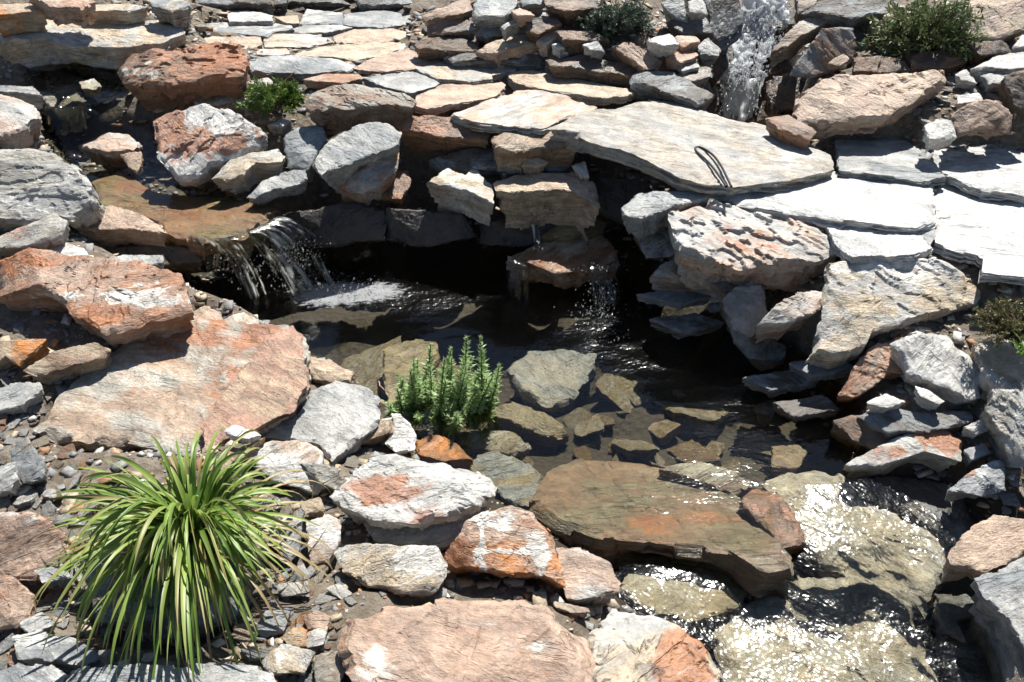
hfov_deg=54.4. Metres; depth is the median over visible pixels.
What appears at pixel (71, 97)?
rock
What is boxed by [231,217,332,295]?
waterfall
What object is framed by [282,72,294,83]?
loose stone
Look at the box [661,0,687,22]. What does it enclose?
wall stone
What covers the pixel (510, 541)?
boulder
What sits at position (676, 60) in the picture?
wall stone
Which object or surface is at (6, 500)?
loose stone
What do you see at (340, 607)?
loose stone
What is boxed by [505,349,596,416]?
rock
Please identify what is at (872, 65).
rock
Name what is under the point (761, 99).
rock
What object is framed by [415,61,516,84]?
paving stone
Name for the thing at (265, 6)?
rock
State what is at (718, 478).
rock
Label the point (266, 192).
rock
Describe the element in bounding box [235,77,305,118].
green shrub
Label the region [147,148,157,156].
loose stone
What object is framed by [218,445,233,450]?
loose stone
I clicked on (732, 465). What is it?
sunken stone
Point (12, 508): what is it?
loose stone
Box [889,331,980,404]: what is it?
boulder
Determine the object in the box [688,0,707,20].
wall stone
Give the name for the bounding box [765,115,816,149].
rock
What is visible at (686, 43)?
wall stone
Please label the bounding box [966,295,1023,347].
heather cushion
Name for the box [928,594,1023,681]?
rock
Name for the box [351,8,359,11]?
loose stone
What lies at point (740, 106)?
waterfall
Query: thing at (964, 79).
rock
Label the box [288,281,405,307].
pool water
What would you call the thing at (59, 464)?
loose stone
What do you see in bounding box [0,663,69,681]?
rock
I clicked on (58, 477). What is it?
loose stone
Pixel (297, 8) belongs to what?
loose stone
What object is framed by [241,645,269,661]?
loose stone
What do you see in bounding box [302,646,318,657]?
loose stone
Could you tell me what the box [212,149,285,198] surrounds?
rock
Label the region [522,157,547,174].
rock
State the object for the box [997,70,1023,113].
boulder
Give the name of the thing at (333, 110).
boulder
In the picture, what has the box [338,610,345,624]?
loose stone
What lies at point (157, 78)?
boulder
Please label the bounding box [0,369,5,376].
loose stone
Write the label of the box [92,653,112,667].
loose stone
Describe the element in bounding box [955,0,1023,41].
boulder
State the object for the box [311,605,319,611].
loose stone
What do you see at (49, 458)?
loose stone
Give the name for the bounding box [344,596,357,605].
loose stone
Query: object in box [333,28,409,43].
paving stone
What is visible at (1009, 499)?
loose stone
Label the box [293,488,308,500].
loose stone
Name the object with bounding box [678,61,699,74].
wall stone
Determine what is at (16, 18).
slab
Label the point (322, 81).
paving stone
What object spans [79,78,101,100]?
rock
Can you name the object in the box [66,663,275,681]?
slab
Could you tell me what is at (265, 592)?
loose stone
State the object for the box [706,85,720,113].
rock
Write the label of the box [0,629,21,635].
loose stone
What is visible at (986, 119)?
boulder
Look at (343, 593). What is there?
rock
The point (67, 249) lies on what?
rock
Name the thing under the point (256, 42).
paving stone
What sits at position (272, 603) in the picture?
loose stone
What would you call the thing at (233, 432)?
rock
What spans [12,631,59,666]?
rock
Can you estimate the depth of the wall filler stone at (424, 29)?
4.13 m
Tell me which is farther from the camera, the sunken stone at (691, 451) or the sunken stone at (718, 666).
the sunken stone at (691, 451)
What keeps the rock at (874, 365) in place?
on the ground
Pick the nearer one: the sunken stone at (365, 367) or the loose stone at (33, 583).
the loose stone at (33, 583)
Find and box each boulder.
[0,148,104,230]
[0,248,193,350]
[0,512,74,580]
[0,574,37,630]
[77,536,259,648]
[117,41,249,110]
[153,103,267,194]
[304,83,416,138]
[329,454,497,530]
[337,596,595,681]
[443,505,565,589]
[492,171,599,241]
[587,609,722,681]
[668,199,836,291]
[792,69,945,140]
[843,431,961,477]
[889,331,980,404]
[941,515,1023,581]
[948,99,1012,139]
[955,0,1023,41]
[963,556,1023,681]
[979,389,1023,468]
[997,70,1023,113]
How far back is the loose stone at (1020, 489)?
2.57 m
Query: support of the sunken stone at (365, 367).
on the ground
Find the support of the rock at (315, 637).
on the ground
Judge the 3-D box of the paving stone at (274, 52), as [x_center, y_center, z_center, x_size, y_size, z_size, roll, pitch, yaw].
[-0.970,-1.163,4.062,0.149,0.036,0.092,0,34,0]
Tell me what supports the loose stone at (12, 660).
on the ground
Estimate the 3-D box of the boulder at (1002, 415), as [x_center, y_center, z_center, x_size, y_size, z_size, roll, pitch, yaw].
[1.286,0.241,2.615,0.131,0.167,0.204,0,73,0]
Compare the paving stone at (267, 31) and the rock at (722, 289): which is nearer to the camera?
the rock at (722, 289)
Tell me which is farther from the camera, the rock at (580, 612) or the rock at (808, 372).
the rock at (808, 372)
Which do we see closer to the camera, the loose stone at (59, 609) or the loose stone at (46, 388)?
the loose stone at (59, 609)
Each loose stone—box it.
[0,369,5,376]
[0,376,10,386]
[0,413,7,425]
[0,425,7,430]
[0,456,8,464]
[0,496,10,507]
[0,503,5,511]
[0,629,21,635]
[0,633,14,654]
[0,661,6,669]
[3,437,20,444]
[5,417,20,430]
[7,496,19,511]
[7,648,28,666]
[12,491,38,508]
[17,414,28,420]
[18,373,31,378]
[27,405,35,413]
[28,580,37,585]
[29,420,39,425]
[31,501,40,508]
[32,435,48,448]
[33,403,46,414]
[35,486,45,492]
[35,604,51,612]
[41,489,65,499]
[41,500,56,516]
[42,385,50,390]
[44,455,54,461]
[44,592,52,601]
[45,392,55,400]
[46,376,67,384]
[48,443,62,448]
[51,472,64,481]
[51,489,61,502]
[53,601,69,617]
[55,462,63,467]
[56,618,69,628]
[57,443,75,454]
[57,455,69,458]
[59,588,71,596]
[62,665,75,672]
[65,532,75,538]
[68,472,81,489]
[69,559,82,581]
[77,501,101,516]
[78,457,88,468]
[79,470,91,487]
[79,637,87,644]
[86,605,98,621]
[89,451,106,459]
[91,636,109,649]
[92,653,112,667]
[129,120,138,125]
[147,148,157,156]
[164,176,172,182]
[194,24,206,31]
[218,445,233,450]
[232,623,255,646]
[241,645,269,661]
[247,477,263,488]
[252,576,271,597]
[253,565,270,579]
[254,615,260,623]
[262,497,281,511]
[269,596,278,607]
[279,497,290,505]
[281,508,291,517]
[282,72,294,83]
[283,566,291,572]
[287,491,294,499]
[287,575,296,581]
[288,5,304,11]
[288,605,293,615]
[288,612,310,630]
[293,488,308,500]
[295,508,303,517]
[295,546,309,562]
[298,606,305,611]
[298,672,314,681]
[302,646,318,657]
[309,565,327,583]
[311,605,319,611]
[315,591,338,601]
[324,504,334,509]
[326,496,331,502]
[327,623,333,631]
[328,635,337,639]
[333,7,344,11]
[335,509,345,515]
[335,576,348,587]
[335,625,341,630]
[336,570,345,577]
[336,603,343,611]
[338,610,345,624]
[340,539,353,545]
[344,455,359,467]
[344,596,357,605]
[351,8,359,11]
[403,5,410,10]
[798,283,811,291]
[866,339,876,348]
[889,331,899,337]
[912,108,921,114]
[918,116,930,124]
[933,317,942,322]
[936,98,950,104]
[937,470,947,476]
[943,400,961,408]
[945,81,955,85]
[945,141,968,148]
[964,313,975,318]
[966,438,974,443]
[970,85,980,93]
[981,144,992,147]
[986,92,998,100]
[988,437,997,449]
[988,455,998,461]
[995,282,1014,290]
[998,492,1020,507]
[1001,506,1011,514]
[1005,146,1019,149]
[1005,468,1021,474]
[1006,475,1020,486]
[1016,486,1023,497]
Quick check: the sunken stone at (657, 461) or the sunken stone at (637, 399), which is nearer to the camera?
the sunken stone at (657, 461)
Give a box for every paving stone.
[203,36,262,48]
[206,22,293,41]
[227,10,273,25]
[249,55,355,80]
[256,48,290,56]
[263,33,333,48]
[275,15,298,27]
[294,24,352,36]
[295,42,405,62]
[300,9,342,25]
[303,74,362,88]
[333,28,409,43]
[342,10,411,29]
[353,48,443,75]
[363,71,439,98]
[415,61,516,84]
[415,82,505,114]
[450,90,596,134]
[507,70,636,105]
[718,171,936,233]
[824,226,932,264]
[834,137,946,186]
[920,228,935,245]
[929,143,1023,203]
[932,183,1023,285]
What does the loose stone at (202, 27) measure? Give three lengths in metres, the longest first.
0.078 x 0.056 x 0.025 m
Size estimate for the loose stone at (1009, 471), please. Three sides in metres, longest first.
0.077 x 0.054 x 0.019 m
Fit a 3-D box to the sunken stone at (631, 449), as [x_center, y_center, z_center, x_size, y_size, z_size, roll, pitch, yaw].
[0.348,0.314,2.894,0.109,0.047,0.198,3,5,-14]
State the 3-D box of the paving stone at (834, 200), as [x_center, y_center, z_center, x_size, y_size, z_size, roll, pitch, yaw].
[1.008,-0.468,3.211,0.684,0.047,0.410,10,35,15]
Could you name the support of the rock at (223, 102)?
on the ground
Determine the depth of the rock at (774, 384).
2.88 m
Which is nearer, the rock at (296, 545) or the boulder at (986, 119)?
the rock at (296, 545)
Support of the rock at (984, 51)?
on the ground
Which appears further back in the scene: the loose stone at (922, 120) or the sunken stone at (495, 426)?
the loose stone at (922, 120)
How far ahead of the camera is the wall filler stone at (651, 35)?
3.79 m
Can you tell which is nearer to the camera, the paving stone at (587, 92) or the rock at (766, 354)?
the rock at (766, 354)
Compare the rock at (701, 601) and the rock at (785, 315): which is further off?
the rock at (785, 315)
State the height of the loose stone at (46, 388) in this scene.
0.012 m
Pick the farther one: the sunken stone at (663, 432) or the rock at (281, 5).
the rock at (281, 5)
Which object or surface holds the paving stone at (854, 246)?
on the ground
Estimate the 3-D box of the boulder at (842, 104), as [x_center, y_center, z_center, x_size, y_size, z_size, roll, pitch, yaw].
[1.243,-0.810,3.478,0.554,0.164,0.247,0,56,0]
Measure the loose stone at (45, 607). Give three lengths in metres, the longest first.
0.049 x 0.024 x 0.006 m
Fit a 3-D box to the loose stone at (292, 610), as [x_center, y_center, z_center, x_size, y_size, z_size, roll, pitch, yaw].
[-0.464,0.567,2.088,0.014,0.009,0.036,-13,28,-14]
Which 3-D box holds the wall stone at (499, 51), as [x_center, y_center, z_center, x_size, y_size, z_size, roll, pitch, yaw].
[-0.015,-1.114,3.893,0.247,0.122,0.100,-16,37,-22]
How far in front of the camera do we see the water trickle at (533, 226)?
3.42 m
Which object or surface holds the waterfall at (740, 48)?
on the rock at (720, 65)
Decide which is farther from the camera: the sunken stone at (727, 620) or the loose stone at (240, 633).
the sunken stone at (727, 620)
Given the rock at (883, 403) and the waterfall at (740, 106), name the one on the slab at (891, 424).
the rock at (883, 403)
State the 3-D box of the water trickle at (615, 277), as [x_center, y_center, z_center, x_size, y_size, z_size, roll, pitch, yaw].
[0.312,-0.185,3.322,0.113,0.125,0.126,0,34,0]
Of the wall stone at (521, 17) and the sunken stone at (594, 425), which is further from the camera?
the wall stone at (521, 17)
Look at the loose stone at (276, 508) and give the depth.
2.37 m
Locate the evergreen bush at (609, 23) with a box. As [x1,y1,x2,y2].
[571,0,655,46]
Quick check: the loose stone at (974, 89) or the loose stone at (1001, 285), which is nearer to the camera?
the loose stone at (1001, 285)
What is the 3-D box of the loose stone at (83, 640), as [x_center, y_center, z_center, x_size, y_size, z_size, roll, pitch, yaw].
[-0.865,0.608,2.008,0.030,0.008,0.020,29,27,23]
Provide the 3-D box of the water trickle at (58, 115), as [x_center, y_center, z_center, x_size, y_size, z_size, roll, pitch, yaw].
[-1.655,-0.821,3.686,0.222,0.119,0.084,0,34,0]
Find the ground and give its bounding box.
[0,0,1023,681]
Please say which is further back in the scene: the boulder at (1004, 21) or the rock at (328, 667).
the boulder at (1004, 21)
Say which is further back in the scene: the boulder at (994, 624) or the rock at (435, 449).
the rock at (435, 449)
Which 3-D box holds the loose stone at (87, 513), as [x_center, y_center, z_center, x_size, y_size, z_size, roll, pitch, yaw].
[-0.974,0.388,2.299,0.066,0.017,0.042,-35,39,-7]
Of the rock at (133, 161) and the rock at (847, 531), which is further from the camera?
the rock at (133, 161)
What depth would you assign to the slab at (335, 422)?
2.61 m
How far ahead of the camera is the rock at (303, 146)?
3.49 m
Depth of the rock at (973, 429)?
2.62 m
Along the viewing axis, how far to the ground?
3.58 m
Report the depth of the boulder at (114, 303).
2.76 m
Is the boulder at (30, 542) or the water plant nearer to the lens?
the boulder at (30, 542)
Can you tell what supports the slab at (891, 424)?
on the ground
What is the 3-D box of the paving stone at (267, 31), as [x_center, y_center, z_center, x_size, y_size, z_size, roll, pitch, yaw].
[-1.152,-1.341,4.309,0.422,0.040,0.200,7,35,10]
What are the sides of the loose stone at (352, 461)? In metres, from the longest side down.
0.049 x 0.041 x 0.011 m
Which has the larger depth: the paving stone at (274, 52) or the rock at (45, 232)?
the paving stone at (274, 52)
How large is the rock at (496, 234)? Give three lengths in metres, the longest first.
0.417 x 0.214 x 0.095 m
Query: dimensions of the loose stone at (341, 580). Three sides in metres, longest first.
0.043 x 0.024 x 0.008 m
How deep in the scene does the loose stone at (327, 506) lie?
2.40 m
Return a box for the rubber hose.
[694,146,732,187]
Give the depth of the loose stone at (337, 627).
2.05 m
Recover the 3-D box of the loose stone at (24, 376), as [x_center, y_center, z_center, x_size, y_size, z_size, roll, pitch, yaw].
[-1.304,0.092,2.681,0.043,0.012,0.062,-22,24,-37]
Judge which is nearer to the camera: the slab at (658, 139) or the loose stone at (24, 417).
the loose stone at (24, 417)
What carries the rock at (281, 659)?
on the ground
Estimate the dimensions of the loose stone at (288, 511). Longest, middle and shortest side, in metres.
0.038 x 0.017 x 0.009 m
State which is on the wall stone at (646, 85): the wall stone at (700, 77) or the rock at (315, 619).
the wall stone at (700, 77)
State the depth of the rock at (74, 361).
2.66 m
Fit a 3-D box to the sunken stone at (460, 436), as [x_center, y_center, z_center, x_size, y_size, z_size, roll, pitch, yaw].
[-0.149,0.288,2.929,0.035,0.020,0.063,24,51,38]
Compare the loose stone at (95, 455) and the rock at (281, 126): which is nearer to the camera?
the loose stone at (95, 455)
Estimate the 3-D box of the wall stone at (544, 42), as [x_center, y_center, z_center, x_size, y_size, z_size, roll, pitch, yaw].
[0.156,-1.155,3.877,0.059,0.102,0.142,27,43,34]
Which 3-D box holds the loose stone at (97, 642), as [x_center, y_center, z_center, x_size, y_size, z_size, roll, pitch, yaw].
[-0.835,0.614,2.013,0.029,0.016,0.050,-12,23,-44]
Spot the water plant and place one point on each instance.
(449, 405)
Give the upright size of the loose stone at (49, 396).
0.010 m
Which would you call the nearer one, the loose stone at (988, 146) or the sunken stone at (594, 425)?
the sunken stone at (594, 425)
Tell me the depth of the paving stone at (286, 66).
3.90 m
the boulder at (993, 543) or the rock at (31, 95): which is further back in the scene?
the rock at (31, 95)
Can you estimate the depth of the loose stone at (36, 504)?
2.32 m
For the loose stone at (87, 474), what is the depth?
2.38 m
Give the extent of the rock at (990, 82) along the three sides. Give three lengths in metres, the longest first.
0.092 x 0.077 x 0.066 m
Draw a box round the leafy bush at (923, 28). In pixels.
[856,0,990,62]
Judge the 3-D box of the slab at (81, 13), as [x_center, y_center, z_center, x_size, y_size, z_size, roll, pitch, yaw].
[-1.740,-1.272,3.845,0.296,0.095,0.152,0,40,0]
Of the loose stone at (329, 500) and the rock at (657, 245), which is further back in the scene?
the rock at (657, 245)
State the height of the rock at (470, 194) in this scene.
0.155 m
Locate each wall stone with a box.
[412,36,478,60]
[422,0,472,25]
[427,19,476,40]
[444,52,545,70]
[472,0,518,27]
[474,25,502,46]
[475,35,538,67]
[500,20,519,40]
[511,9,534,26]
[525,15,562,41]
[536,28,566,56]
[545,54,637,87]
[552,42,568,58]
[555,30,609,56]
[582,41,604,58]
[610,42,661,71]
[628,70,714,109]
[646,34,679,57]
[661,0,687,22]
[665,48,697,73]
[674,35,699,51]
[677,65,711,88]
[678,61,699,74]
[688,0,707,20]
[695,38,720,68]
[704,0,742,54]
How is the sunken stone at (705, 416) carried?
on the ground
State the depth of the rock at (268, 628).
2.03 m
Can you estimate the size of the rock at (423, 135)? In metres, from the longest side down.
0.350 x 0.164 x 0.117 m
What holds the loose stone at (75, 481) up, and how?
on the ground
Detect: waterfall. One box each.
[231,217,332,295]
[719,76,764,121]
[720,25,776,91]
[741,0,789,46]
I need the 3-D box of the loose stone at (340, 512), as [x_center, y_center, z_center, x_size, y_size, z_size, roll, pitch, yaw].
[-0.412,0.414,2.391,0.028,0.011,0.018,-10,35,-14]
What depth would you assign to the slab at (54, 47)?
3.88 m
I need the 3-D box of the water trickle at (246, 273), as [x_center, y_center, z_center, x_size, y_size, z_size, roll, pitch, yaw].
[-0.904,-0.238,3.275,0.188,0.259,0.047,-21,39,-28]
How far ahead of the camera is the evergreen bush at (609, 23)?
3.79 m
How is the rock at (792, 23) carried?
on the rock at (782, 68)
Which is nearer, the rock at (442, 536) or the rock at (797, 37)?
the rock at (442, 536)
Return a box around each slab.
[0,3,47,37]
[0,19,185,70]
[29,0,96,26]
[34,315,310,452]
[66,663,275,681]
[92,171,276,260]
[94,3,148,24]
[261,381,380,465]
[547,99,833,200]
[805,257,980,368]
[830,415,893,450]
[856,409,972,438]
[970,339,1023,401]
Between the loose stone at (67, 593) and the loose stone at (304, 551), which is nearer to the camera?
the loose stone at (67, 593)
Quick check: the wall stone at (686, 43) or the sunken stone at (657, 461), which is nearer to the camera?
the sunken stone at (657, 461)
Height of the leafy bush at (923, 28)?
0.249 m
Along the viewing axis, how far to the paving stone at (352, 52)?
4.06 m
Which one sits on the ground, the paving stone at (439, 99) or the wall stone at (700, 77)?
the paving stone at (439, 99)
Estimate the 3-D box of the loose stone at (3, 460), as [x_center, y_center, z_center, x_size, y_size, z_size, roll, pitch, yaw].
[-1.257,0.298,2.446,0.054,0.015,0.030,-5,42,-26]
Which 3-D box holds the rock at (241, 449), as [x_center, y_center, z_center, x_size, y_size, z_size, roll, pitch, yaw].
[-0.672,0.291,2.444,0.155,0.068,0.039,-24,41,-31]
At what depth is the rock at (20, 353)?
2.67 m
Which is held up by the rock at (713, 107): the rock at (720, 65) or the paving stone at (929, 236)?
the rock at (720, 65)
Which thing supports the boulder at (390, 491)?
on the ground
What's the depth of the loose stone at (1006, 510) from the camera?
2.56 m
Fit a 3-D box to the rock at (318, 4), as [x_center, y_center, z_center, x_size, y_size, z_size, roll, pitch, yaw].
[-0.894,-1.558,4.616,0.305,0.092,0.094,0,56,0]
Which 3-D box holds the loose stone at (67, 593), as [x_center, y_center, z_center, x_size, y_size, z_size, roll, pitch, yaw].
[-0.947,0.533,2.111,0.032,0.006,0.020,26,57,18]
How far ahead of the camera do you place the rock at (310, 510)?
2.33 m
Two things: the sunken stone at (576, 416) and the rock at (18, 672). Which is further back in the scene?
the sunken stone at (576, 416)
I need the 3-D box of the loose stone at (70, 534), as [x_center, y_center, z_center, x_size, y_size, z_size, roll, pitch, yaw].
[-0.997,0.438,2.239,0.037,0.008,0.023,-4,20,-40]
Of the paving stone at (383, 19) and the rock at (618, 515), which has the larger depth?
the paving stone at (383, 19)
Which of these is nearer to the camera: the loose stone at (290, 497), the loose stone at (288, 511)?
the loose stone at (288, 511)
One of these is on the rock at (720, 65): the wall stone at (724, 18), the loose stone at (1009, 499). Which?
the wall stone at (724, 18)
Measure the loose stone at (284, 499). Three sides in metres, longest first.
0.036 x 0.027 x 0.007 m
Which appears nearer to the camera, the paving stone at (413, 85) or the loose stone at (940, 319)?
the loose stone at (940, 319)
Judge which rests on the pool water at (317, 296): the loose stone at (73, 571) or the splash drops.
the splash drops
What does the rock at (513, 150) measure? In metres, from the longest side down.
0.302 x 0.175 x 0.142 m
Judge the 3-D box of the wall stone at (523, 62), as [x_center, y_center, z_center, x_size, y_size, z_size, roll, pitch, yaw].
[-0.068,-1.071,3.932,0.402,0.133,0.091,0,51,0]
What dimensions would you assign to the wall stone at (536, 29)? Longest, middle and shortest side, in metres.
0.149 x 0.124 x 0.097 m
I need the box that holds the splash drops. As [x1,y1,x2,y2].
[206,7,790,352]
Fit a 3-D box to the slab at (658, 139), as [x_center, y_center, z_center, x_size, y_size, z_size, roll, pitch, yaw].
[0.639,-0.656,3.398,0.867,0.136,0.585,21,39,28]
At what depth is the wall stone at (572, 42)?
3.77 m
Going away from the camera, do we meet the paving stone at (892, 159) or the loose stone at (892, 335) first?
the loose stone at (892, 335)
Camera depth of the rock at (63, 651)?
1.93 m
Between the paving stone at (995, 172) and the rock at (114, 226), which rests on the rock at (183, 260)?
the rock at (114, 226)
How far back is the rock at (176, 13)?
3.92 m
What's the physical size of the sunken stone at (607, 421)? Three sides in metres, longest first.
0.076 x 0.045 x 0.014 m
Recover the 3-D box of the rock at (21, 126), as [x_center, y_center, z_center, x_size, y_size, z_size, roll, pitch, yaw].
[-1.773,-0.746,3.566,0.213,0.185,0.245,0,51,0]
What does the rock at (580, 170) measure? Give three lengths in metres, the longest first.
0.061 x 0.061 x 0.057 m
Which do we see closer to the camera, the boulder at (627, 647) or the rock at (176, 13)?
the boulder at (627, 647)
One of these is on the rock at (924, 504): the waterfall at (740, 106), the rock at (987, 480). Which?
the rock at (987, 480)
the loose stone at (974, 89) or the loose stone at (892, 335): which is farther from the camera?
the loose stone at (974, 89)
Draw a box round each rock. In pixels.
[0,85,43,108]
[0,94,45,148]
[0,213,69,255]
[0,339,49,369]
[0,382,43,414]
[0,462,21,497]
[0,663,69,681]
[9,436,48,484]
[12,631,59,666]
[19,612,56,634]
[23,342,112,383]
[34,564,72,590]
[39,84,87,135]
[47,242,87,255]
[47,635,100,668]
[77,205,167,247]
[78,132,143,167]
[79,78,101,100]
[105,244,202,274]
[111,255,163,268]
[120,152,143,175]
[148,0,191,27]
[153,14,192,28]
[193,96,248,113]
[193,306,222,319]
[195,0,274,14]
[209,437,264,471]
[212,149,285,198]
[223,312,259,323]
[224,425,260,442]
[247,170,307,205]
[247,440,323,465]
[248,78,272,92]
[253,464,325,495]
[254,111,282,132]
[257,608,290,637]
[262,644,314,676]
[263,517,302,560]
[267,118,291,135]
[273,0,287,11]
[276,581,309,598]
[281,202,386,247]
[281,627,306,647]
[283,125,327,182]
[288,0,350,9]
[299,497,324,517]
[301,463,343,490]
[303,610,330,629]
[306,514,340,565]
[306,626,327,647]
[307,357,354,385]
[312,122,401,186]
[314,650,345,681]
[326,583,352,599]
[333,154,398,205]
[334,543,447,597]
[354,0,411,11]
[363,419,393,444]
[364,507,486,550]
[380,170,410,207]
[382,339,439,403]
[385,413,416,454]
[386,207,477,246]
[393,115,490,155]
[416,435,473,469]
[426,168,493,225]
[429,147,578,189]
[455,430,530,460]
[467,451,543,509]
[478,221,555,246]
[491,130,577,179]
[492,218,505,221]
[492,402,569,446]
[505,235,619,288]
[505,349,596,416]
[518,0,544,17]
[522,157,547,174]
[529,458,793,598]
[542,218,607,242]
[544,0,598,28]
[553,601,589,617]
[556,547,620,604]
[572,161,588,179]
[597,173,651,223]
[618,562,745,635]
[620,191,709,237]
[633,227,674,259]
[636,290,710,309]
[649,260,723,302]
[649,313,723,338]
[659,461,751,498]
[667,18,713,42]
[704,82,712,93]
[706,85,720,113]
[708,45,733,88]
[709,281,766,296]
[712,575,938,681]
[715,81,765,106]
[719,301,785,370]
[722,285,768,336]
[729,50,792,96]
[738,487,805,555]
[740,3,795,55]
[742,370,819,397]
[754,400,775,426]
[756,290,821,342]
[761,470,946,622]
[764,72,805,117]
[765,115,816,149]
[770,17,830,69]
[771,443,806,476]
[773,395,839,422]
[789,27,856,78]
[789,360,853,381]
[794,0,817,23]
[801,0,887,30]
[827,54,849,69]
[836,335,903,402]
[844,475,973,548]
[851,56,909,75]
[866,394,905,412]
[903,50,966,73]
[914,386,943,410]
[922,119,956,151]
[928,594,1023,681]
[932,603,970,642]
[945,460,1005,501]
[955,69,975,89]
[956,93,982,109]
[961,419,989,438]
[962,443,989,466]
[968,40,1011,66]
[970,52,1023,82]
[979,72,1006,91]
[1011,33,1023,52]
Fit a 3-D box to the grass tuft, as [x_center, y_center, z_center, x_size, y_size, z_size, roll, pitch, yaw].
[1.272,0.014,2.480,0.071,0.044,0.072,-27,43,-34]
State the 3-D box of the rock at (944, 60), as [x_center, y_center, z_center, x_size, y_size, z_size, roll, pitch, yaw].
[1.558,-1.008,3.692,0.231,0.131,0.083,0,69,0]
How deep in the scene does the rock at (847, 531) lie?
2.54 m
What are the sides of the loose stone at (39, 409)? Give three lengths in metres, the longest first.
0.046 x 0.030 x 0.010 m
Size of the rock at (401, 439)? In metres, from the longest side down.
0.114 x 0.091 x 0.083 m
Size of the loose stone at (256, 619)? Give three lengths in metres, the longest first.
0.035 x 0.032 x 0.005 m
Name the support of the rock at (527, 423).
on the ground
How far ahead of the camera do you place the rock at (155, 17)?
4.02 m
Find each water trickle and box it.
[45,106,85,131]
[205,238,265,298]
[507,255,528,286]
[531,224,540,241]
[590,261,618,308]
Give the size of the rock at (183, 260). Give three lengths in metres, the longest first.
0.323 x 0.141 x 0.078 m
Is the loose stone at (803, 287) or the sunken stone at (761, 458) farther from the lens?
the loose stone at (803, 287)
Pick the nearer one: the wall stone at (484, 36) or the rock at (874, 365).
the rock at (874, 365)
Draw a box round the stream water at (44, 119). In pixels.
[41,95,84,123]
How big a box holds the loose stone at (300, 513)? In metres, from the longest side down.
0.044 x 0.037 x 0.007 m
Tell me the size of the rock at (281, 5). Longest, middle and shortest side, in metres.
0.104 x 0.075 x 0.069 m
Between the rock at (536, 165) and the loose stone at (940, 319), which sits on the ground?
the loose stone at (940, 319)
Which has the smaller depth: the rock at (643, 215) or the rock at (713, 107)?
the rock at (643, 215)
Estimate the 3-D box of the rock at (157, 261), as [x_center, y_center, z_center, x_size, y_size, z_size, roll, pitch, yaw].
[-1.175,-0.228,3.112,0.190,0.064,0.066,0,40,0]
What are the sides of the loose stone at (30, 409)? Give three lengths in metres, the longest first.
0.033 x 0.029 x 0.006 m
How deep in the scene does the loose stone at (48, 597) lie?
2.10 m
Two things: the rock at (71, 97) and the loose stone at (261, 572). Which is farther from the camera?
the rock at (71, 97)
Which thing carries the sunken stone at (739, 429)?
on the ground
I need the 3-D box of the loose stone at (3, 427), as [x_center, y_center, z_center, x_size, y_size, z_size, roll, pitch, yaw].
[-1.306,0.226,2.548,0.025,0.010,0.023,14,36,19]
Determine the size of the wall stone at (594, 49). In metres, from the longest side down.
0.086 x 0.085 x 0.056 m
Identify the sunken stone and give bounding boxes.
[341,336,401,398]
[434,362,499,408]
[454,431,470,440]
[459,420,489,432]
[489,404,551,430]
[509,393,519,400]
[520,457,533,465]
[563,407,591,428]
[573,445,591,459]
[574,394,592,406]
[574,414,603,438]
[583,439,601,447]
[594,371,645,412]
[596,415,614,426]
[608,436,623,453]
[611,438,659,459]
[612,406,626,415]
[612,453,622,461]
[629,392,647,406]
[638,442,664,467]
[648,419,680,445]
[654,401,728,432]
[667,439,721,466]
[677,623,690,632]
[706,440,724,455]
[715,664,722,675]
[722,459,740,471]
[724,614,732,623]
[736,424,750,439]
[739,431,809,461]
[754,455,768,460]
[768,456,772,473]
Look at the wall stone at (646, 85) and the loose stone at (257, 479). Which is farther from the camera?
the wall stone at (646, 85)
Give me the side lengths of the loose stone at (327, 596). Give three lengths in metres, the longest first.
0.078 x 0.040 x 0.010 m
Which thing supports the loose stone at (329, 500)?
on the ground
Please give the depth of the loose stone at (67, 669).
1.93 m
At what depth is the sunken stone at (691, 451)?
2.84 m
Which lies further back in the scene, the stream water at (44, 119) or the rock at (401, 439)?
the stream water at (44, 119)
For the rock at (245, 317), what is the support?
on the ground
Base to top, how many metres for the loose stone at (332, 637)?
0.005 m
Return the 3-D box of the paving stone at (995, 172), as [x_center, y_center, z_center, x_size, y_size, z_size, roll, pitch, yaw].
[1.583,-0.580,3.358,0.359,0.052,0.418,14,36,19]
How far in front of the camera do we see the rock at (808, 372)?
2.86 m
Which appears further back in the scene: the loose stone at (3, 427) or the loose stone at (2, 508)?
the loose stone at (3, 427)
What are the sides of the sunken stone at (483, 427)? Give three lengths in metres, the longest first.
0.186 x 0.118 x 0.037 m
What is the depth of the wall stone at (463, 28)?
3.94 m
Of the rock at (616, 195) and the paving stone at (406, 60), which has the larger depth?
the paving stone at (406, 60)
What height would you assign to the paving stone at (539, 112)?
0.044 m
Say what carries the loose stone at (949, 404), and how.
on the ground
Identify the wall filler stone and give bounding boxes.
[422,26,426,34]
[647,33,656,37]
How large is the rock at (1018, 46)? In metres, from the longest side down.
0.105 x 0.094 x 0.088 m
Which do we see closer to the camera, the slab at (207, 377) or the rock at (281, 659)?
the rock at (281, 659)
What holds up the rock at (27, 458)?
on the ground
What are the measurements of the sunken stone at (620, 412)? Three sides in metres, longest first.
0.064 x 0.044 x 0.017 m
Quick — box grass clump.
[24,425,338,681]
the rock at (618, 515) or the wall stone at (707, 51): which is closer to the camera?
the rock at (618, 515)
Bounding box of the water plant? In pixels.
[385,334,503,437]
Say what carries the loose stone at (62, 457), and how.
on the ground
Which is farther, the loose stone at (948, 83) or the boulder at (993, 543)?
the loose stone at (948, 83)

